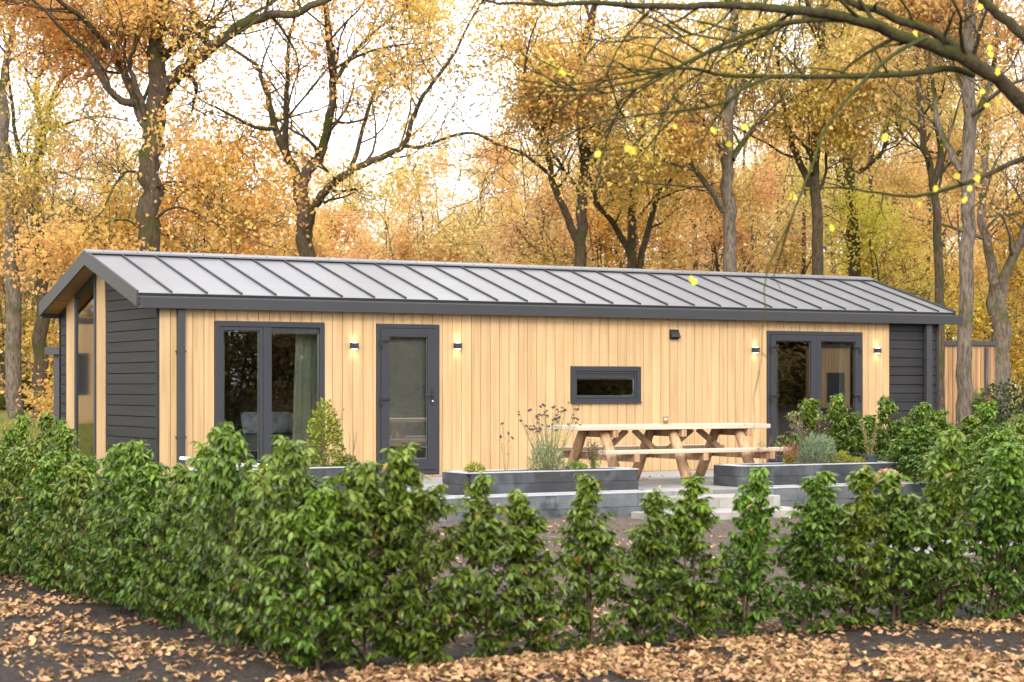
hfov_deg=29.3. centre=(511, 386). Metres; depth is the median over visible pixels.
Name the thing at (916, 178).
young oak
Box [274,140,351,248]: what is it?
oak tree
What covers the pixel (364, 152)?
sky
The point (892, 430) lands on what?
laurel shrub
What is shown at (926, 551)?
path
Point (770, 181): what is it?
young oak
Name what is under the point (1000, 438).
laurel shrub
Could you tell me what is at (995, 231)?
slender oak
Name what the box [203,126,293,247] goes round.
oak tree
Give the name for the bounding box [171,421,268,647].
laurel shrub
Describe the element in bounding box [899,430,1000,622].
laurel shrub
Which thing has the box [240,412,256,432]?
cushion
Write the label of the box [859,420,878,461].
potted plant
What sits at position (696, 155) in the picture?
slender oak
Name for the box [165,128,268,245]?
oak tree
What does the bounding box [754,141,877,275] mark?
oak tree
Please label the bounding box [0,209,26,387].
young oak
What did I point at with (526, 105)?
oak tree
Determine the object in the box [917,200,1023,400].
beech sapling
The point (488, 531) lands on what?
laurel shrub
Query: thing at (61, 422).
laurel shrub
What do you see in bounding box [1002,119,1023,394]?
young oak
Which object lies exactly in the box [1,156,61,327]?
oak tree
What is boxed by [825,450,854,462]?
shrub
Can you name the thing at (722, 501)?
step
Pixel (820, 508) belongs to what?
laurel shrub
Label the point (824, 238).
oak tree
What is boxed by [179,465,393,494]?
planter
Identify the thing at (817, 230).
oak tree
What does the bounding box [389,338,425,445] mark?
door glass
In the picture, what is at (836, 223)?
oak tree
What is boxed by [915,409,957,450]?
laurel shrub
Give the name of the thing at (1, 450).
laurel shrub
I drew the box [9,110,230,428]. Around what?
beech sapling
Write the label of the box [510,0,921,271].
oak tree
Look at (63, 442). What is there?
laurel shrub
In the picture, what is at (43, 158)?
oak tree
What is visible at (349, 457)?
shrub
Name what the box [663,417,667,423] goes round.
drinking glass
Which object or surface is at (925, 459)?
laurel shrub
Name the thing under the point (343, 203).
oak tree
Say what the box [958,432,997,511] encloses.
laurel shrub
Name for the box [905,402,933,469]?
laurel shrub
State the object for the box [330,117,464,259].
slender oak
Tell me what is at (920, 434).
laurel shrub
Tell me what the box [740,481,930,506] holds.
stone tier
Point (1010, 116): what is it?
oak tree
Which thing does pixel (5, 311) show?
young oak
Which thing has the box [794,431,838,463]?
lavender clump
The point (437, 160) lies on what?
oak tree
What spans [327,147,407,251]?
slender oak
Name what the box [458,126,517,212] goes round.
oak tree
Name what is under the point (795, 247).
beech sapling
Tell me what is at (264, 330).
patio window
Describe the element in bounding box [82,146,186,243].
young oak
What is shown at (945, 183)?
young oak
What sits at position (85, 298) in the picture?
gable window
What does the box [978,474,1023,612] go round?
laurel shrub
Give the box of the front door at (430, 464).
[376,324,438,473]
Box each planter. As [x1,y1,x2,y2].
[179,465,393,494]
[442,467,638,494]
[713,460,896,485]
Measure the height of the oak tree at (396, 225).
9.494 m
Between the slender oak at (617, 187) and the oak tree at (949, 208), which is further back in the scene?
the oak tree at (949, 208)
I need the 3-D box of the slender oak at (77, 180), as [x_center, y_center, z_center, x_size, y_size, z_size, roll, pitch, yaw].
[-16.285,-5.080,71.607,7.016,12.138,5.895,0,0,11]
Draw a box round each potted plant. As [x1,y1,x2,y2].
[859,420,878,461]
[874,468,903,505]
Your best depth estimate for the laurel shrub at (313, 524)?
11.97 m
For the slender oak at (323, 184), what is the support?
on the ground at (258, 668)
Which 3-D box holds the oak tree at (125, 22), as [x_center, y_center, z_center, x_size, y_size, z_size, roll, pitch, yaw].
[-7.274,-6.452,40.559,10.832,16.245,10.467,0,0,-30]
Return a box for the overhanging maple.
[312,0,1023,444]
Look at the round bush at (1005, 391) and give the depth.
39.92 m
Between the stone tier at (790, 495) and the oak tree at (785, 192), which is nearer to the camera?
the stone tier at (790, 495)
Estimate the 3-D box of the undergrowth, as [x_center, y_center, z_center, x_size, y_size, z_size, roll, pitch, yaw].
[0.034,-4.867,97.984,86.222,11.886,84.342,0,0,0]
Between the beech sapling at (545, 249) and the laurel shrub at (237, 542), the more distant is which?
the beech sapling at (545, 249)
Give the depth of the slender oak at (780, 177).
73.31 m
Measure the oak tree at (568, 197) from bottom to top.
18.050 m
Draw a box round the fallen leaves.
[0,434,1023,681]
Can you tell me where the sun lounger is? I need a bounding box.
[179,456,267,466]
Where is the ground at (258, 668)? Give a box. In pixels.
[0,390,1023,681]
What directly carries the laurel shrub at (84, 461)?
on the ground at (258, 668)
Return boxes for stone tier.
[431,489,659,521]
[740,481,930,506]
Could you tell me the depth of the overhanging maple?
12.15 m
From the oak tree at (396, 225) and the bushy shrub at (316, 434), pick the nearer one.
the bushy shrub at (316, 434)
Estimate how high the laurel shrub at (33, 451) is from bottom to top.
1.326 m
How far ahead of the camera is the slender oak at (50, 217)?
71.91 m
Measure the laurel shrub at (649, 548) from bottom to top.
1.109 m
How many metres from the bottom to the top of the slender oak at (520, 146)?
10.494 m
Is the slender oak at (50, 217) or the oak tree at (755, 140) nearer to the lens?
the slender oak at (50, 217)
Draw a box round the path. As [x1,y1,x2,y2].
[817,540,1012,559]
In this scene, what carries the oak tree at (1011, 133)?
on the ground at (258, 668)
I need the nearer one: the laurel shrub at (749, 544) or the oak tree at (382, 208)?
the laurel shrub at (749, 544)
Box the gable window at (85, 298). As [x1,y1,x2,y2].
[74,273,95,463]
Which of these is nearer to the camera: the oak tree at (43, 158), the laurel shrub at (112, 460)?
the laurel shrub at (112, 460)
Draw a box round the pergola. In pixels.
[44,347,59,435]
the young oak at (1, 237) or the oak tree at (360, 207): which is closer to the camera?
the young oak at (1, 237)
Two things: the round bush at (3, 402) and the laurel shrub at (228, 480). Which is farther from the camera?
the round bush at (3, 402)
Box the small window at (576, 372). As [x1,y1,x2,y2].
[570,366,641,402]
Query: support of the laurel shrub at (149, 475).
on the ground at (258, 668)
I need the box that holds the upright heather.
[580,439,605,468]
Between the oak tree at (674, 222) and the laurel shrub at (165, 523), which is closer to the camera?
the laurel shrub at (165, 523)
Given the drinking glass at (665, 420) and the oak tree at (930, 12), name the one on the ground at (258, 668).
the oak tree at (930, 12)
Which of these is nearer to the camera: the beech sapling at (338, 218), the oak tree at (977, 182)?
the beech sapling at (338, 218)
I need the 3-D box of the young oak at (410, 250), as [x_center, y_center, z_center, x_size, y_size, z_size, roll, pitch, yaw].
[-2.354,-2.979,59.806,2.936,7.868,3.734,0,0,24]
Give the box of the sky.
[0,0,1023,387]
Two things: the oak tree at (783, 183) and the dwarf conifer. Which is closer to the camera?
the dwarf conifer
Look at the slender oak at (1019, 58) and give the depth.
73.95 m
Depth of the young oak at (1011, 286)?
58.19 m
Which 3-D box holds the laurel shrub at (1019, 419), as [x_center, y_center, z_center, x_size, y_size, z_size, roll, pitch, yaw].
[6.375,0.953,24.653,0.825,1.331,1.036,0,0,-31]
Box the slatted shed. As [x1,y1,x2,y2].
[945,341,997,426]
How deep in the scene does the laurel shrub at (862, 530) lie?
13.98 m
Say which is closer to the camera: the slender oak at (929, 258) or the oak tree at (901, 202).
the slender oak at (929, 258)
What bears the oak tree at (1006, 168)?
on the ground at (258, 668)
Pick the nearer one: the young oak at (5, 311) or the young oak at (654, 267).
the young oak at (654, 267)
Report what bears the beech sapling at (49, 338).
on the ground at (258, 668)
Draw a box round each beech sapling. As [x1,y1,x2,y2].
[0,129,188,396]
[0,174,70,407]
[0,256,71,390]
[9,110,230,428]
[99,72,332,255]
[125,182,338,257]
[282,188,454,260]
[325,155,523,262]
[385,175,543,264]
[472,164,610,266]
[501,196,642,267]
[530,161,711,268]
[586,159,789,270]
[664,148,868,274]
[773,151,958,338]
[827,206,1018,340]
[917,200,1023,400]
[956,157,1023,412]
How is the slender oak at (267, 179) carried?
on the ground at (258, 668)
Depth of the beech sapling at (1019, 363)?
54.99 m
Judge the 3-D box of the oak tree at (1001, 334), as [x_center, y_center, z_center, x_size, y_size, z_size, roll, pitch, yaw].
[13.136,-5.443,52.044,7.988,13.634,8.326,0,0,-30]
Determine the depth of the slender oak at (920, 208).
64.73 m
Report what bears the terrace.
on the terrace bed
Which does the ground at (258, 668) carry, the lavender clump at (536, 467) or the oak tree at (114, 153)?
the oak tree at (114, 153)
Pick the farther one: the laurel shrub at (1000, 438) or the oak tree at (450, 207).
the oak tree at (450, 207)
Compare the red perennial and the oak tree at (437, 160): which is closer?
the red perennial
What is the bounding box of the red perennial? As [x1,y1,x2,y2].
[776,440,799,463]
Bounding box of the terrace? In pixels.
[384,470,739,495]
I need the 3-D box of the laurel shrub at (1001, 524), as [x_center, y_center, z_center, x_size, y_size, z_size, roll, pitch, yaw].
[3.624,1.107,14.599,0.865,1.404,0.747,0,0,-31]
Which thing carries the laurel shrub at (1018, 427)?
on the ground at (258, 668)
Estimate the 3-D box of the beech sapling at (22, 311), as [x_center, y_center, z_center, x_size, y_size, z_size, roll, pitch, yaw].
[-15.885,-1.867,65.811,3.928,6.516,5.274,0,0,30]
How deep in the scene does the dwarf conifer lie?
23.47 m
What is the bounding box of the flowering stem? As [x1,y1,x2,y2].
[320,408,344,466]
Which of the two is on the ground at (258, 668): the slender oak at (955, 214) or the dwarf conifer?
the slender oak at (955, 214)
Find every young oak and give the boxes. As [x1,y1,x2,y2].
[0,155,41,382]
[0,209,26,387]
[53,127,102,242]
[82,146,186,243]
[136,109,279,252]
[240,165,321,254]
[243,132,344,255]
[332,172,407,258]
[383,159,461,261]
[452,96,563,261]
[484,115,572,262]
[528,115,644,265]
[552,90,767,269]
[707,89,810,274]
[722,51,838,273]
[789,84,934,295]
[824,82,944,281]
[882,59,1023,389]
[954,169,1023,375]
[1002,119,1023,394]
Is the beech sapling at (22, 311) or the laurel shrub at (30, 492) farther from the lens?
the beech sapling at (22, 311)
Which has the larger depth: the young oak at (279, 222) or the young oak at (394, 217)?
the young oak at (394, 217)
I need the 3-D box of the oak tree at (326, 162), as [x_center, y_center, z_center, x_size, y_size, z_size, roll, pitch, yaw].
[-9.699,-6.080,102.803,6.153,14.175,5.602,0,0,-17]
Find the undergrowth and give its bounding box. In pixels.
[0,197,1023,411]
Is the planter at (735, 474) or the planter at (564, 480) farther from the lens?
the planter at (735, 474)
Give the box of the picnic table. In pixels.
[535,423,790,484]
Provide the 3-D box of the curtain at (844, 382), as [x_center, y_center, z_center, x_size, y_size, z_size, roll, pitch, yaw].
[5.534,0.160,32.299,0.414,2.080,0.060,0,0,-30]
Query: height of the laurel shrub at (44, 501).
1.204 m
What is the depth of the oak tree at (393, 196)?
131.15 m
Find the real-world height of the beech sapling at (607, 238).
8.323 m
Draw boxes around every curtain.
[224,331,224,420]
[292,322,317,463]
[776,342,777,454]
[838,343,849,442]
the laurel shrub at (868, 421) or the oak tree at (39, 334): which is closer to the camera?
the laurel shrub at (868, 421)
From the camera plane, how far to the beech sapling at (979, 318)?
53.58 m
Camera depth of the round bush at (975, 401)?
40.92 m
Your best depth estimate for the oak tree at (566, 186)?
79.73 m
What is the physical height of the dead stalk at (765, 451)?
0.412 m
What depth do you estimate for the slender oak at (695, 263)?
63.92 m
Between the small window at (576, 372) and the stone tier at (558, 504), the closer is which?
the stone tier at (558, 504)
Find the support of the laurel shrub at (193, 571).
on the ground at (258, 668)
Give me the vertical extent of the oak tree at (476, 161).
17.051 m
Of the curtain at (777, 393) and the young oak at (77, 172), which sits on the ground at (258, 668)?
the young oak at (77, 172)
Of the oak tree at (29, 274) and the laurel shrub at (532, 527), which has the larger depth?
the oak tree at (29, 274)
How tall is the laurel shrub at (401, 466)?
1.458 m
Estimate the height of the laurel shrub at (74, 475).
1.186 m
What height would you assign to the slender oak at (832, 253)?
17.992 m
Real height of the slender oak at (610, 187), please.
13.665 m
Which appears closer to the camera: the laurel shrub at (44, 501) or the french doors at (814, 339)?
the laurel shrub at (44, 501)
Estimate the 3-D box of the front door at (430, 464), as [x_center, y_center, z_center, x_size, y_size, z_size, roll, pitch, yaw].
[-1.479,0.189,27.947,0.995,2.145,0.167,0,0,-30]
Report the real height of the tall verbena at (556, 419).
0.876 m
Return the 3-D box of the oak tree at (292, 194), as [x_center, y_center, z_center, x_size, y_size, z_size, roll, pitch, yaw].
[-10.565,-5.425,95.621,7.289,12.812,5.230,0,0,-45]
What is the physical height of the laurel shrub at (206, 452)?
1.422 m
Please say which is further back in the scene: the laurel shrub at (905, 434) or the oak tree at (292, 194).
the oak tree at (292, 194)
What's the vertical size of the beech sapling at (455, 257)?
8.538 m
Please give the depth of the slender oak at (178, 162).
63.44 m
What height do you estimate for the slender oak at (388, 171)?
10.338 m
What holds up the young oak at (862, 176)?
on the ground at (258, 668)
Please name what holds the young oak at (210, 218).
on the ground at (258, 668)
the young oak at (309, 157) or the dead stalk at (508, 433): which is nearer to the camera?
the dead stalk at (508, 433)
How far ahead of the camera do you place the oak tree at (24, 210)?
82.16 m
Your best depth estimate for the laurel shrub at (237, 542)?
12.77 m
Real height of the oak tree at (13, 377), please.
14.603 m
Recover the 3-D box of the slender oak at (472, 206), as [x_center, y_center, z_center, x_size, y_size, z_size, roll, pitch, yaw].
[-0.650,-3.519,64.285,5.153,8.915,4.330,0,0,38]
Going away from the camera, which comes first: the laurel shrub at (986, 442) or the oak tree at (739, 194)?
the laurel shrub at (986, 442)
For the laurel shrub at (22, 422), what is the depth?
22.35 m
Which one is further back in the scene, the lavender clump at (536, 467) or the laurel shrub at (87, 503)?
the lavender clump at (536, 467)
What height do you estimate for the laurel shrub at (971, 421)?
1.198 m
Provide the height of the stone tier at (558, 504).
0.330 m
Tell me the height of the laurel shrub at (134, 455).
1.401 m
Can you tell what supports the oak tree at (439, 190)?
on the ground at (258, 668)
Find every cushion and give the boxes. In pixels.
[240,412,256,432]
[272,412,292,432]
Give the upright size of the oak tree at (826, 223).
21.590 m
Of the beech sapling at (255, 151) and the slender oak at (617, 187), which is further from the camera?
the slender oak at (617, 187)
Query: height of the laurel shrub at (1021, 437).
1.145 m
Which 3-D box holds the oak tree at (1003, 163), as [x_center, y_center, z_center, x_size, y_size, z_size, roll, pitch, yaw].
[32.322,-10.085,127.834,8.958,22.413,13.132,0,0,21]
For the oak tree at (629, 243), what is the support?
on the ground at (258, 668)
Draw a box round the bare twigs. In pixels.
[343,431,356,465]
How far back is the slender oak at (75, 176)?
55.93 m
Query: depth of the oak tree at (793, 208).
79.49 m
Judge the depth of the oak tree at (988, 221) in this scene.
74.31 m
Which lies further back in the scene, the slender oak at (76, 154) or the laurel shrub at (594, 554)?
the slender oak at (76, 154)
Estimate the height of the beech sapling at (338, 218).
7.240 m
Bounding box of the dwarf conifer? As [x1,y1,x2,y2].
[462,461,485,471]
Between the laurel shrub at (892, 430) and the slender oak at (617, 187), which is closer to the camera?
the laurel shrub at (892, 430)
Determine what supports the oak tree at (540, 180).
on the ground at (258, 668)
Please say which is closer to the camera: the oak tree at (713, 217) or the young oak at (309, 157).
the young oak at (309, 157)
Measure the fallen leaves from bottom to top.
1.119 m
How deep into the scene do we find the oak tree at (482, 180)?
79.67 m
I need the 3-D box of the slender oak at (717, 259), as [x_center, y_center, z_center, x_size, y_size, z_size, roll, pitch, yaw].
[6.619,-5.490,57.523,6.082,12.893,5.279,0,0,-11]
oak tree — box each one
[0,0,194,418]
[0,0,252,417]
[0,0,427,294]
[0,138,48,368]
[0,172,55,350]
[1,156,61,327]
[2,112,89,281]
[23,119,129,243]
[55,120,139,214]
[100,135,174,223]
[100,139,138,239]
[139,0,602,256]
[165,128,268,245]
[180,126,260,248]
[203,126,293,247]
[213,167,280,252]
[256,146,343,255]
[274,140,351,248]
[279,146,376,257]
[312,149,390,257]
[335,173,382,257]
[338,165,414,258]
[352,166,463,260]
[360,181,411,259]
[369,159,444,259]
[375,130,480,259]
[376,0,696,266]
[398,140,492,247]
[415,135,500,262]
[415,139,499,235]
[439,144,521,262]
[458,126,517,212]
[472,0,795,268]
[483,109,592,264]
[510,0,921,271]
[515,125,659,265]
[521,140,593,266]
[527,115,616,266]
[533,92,701,267]
[548,161,659,260]
[567,88,739,270]
[648,92,755,271]
[649,60,838,272]
[655,96,787,270]
[686,0,909,274]
[690,84,791,269]
[705,70,838,271]
[733,81,829,273]
[737,72,866,272]
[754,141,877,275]
[782,130,845,271]
[788,91,885,263]
[789,0,954,276]
[791,110,893,275]
[792,90,980,325]
[793,0,1023,444]
[810,67,982,293]
[832,0,1023,424]
[833,6,1023,417]
[838,74,1008,336]
[871,135,1009,264]
[876,124,997,306]
[910,56,1014,340]
[914,59,1018,332]
[918,76,1023,351]
[975,47,1023,233]
[976,63,1020,393]
[977,73,1023,345]
[995,65,1023,182]
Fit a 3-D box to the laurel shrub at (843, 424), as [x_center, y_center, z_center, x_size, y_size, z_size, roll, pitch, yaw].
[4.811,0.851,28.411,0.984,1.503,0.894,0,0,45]
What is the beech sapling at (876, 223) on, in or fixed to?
on the ground at (258, 668)
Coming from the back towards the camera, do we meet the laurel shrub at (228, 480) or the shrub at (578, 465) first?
the shrub at (578, 465)
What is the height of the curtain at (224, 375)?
2.120 m
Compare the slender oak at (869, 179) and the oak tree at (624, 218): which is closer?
the slender oak at (869, 179)
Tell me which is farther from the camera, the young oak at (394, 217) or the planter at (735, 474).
the young oak at (394, 217)
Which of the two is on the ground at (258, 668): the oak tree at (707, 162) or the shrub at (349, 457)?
the oak tree at (707, 162)
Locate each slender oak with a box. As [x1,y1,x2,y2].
[4,79,142,370]
[5,107,101,371]
[9,90,169,256]
[31,106,143,356]
[130,107,215,250]
[229,137,360,257]
[241,136,299,250]
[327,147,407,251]
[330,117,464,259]
[333,102,467,261]
[397,120,488,255]
[417,87,576,260]
[433,151,522,261]
[457,0,674,260]
[477,64,590,264]
[513,0,699,266]
[522,0,762,267]
[575,0,786,269]
[586,0,798,268]
[640,0,828,265]
[645,1,843,271]
[675,9,809,273]
[696,3,844,274]
[749,54,954,338]
[754,28,913,274]
[804,19,1017,340]
[827,44,1007,299]
[855,58,1001,335]
[915,0,1023,406]
[942,0,1023,339]
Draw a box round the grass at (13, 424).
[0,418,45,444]
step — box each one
[631,506,799,519]
[642,494,779,510]
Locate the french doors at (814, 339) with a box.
[767,331,862,462]
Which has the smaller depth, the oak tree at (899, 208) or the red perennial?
the red perennial
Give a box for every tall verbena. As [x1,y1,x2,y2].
[517,402,580,469]
[786,412,807,463]
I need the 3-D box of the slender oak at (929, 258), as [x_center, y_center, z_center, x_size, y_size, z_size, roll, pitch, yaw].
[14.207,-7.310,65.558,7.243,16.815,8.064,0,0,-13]
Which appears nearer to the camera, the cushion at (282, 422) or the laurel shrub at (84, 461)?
the laurel shrub at (84, 461)
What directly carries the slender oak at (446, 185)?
on the ground at (258, 668)
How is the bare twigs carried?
on the planter at (321, 472)
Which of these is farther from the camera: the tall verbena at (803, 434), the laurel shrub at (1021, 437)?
the tall verbena at (803, 434)
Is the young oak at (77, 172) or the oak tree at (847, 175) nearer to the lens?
the oak tree at (847, 175)
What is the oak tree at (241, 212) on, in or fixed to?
on the ground at (258, 668)
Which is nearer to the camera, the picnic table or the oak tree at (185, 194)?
the picnic table
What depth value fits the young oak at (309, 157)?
59.15 m
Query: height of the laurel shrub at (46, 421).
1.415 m
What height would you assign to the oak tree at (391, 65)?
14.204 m
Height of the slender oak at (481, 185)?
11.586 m
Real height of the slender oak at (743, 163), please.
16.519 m
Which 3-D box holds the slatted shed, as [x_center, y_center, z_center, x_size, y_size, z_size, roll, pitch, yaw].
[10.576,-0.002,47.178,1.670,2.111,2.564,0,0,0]
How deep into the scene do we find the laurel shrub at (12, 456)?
17.77 m
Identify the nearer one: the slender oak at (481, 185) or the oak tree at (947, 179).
the slender oak at (481, 185)
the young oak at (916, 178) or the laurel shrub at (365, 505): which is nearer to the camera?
the laurel shrub at (365, 505)
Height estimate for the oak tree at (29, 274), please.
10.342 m
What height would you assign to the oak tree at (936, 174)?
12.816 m
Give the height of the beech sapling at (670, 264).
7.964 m
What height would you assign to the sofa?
0.600 m
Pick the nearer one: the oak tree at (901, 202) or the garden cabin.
the garden cabin
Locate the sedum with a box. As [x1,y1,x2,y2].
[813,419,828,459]
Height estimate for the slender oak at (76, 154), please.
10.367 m
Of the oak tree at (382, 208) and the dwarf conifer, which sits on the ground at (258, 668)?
the oak tree at (382, 208)
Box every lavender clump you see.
[526,439,569,472]
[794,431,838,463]
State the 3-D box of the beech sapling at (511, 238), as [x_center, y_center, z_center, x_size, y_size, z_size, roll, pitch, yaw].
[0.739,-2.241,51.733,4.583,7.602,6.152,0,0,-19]
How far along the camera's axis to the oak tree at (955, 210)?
73.58 m
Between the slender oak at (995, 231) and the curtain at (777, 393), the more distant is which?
the slender oak at (995, 231)
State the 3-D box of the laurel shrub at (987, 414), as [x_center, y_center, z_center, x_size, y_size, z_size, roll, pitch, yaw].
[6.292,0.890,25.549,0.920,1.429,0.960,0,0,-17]
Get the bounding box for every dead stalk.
[499,422,513,470]
[754,436,772,464]
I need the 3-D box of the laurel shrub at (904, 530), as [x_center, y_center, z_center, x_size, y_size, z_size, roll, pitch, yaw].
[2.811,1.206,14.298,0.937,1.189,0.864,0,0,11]
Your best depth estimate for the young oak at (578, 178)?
64.67 m
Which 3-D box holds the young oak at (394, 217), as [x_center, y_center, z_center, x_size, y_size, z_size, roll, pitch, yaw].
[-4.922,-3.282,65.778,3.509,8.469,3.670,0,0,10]
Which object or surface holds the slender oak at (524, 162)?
on the ground at (258, 668)
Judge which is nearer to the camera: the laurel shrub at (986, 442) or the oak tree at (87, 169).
the laurel shrub at (986, 442)
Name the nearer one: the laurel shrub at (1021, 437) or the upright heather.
the laurel shrub at (1021, 437)
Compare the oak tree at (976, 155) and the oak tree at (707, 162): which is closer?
the oak tree at (707, 162)
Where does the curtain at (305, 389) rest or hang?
hanging from the garden cabin
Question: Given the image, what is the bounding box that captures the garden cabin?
[39,249,962,499]
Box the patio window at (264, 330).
[214,321,324,462]
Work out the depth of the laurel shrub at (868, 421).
28.01 m
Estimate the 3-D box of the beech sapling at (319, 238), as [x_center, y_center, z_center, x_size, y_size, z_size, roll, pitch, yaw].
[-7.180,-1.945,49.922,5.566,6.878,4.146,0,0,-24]
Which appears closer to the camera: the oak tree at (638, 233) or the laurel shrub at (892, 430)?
the laurel shrub at (892, 430)
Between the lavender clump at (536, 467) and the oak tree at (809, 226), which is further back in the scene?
the oak tree at (809, 226)
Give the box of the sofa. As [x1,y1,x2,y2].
[229,432,291,462]
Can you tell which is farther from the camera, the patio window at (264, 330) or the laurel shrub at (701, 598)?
the patio window at (264, 330)
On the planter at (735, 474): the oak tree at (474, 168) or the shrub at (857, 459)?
the shrub at (857, 459)
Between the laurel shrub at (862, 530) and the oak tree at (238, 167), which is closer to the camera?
the laurel shrub at (862, 530)
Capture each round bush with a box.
[0,371,53,409]
[971,377,1023,431]
[971,388,1000,440]
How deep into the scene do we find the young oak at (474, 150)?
66.08 m
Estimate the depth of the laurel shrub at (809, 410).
28.14 m
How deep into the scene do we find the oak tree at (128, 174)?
105.34 m
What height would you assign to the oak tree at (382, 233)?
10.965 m
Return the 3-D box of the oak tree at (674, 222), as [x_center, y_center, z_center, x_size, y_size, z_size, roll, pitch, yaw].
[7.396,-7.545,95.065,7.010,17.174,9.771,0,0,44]
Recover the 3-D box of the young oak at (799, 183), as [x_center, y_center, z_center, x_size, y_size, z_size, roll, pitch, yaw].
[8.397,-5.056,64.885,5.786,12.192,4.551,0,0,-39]
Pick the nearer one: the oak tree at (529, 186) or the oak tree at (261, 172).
the oak tree at (529, 186)
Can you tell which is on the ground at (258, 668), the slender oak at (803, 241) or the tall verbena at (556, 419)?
the slender oak at (803, 241)
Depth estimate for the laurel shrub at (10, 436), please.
21.58 m
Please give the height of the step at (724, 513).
0.315 m
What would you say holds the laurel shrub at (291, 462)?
on the ground at (258, 668)
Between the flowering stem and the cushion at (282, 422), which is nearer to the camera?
the flowering stem
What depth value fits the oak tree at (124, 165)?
127.86 m
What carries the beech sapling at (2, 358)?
on the ground at (258, 668)
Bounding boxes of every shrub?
[0,428,20,455]
[0,440,47,581]
[0,446,19,574]
[0,447,32,577]
[0,448,67,584]
[4,455,68,590]
[11,414,33,465]
[26,411,56,454]
[30,453,111,593]
[31,461,94,599]
[43,417,81,452]
[52,424,101,477]
[55,450,118,605]
[65,444,142,611]
[81,440,171,615]
[102,461,176,621]
[126,463,194,628]
[148,441,250,633]
[158,463,244,640]
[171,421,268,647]
[207,460,307,653]
[218,435,359,662]
[247,487,387,671]
[291,460,437,669]
[302,397,346,466]
[336,442,494,665]
[336,453,359,466]
[441,471,545,660]
[475,489,582,653]
[547,472,639,650]
[564,460,588,469]
[605,489,694,644]
[650,473,739,641]
[699,466,798,636]
[759,470,859,633]
[773,398,842,461]
[801,465,901,629]
[822,393,876,457]
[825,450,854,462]
[836,414,893,460]
[840,470,962,626]
[843,456,866,462]
[864,395,909,459]
[872,428,922,479]
[878,425,938,482]
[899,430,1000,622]
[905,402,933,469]
[909,427,982,497]
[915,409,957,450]
[937,415,983,472]
[946,441,1023,618]
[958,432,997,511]
[965,400,1008,475]
[967,429,1018,512]
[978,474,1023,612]
[983,435,1023,488]
[1004,414,1023,441]
[1008,411,1023,440]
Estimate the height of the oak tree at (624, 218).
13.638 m

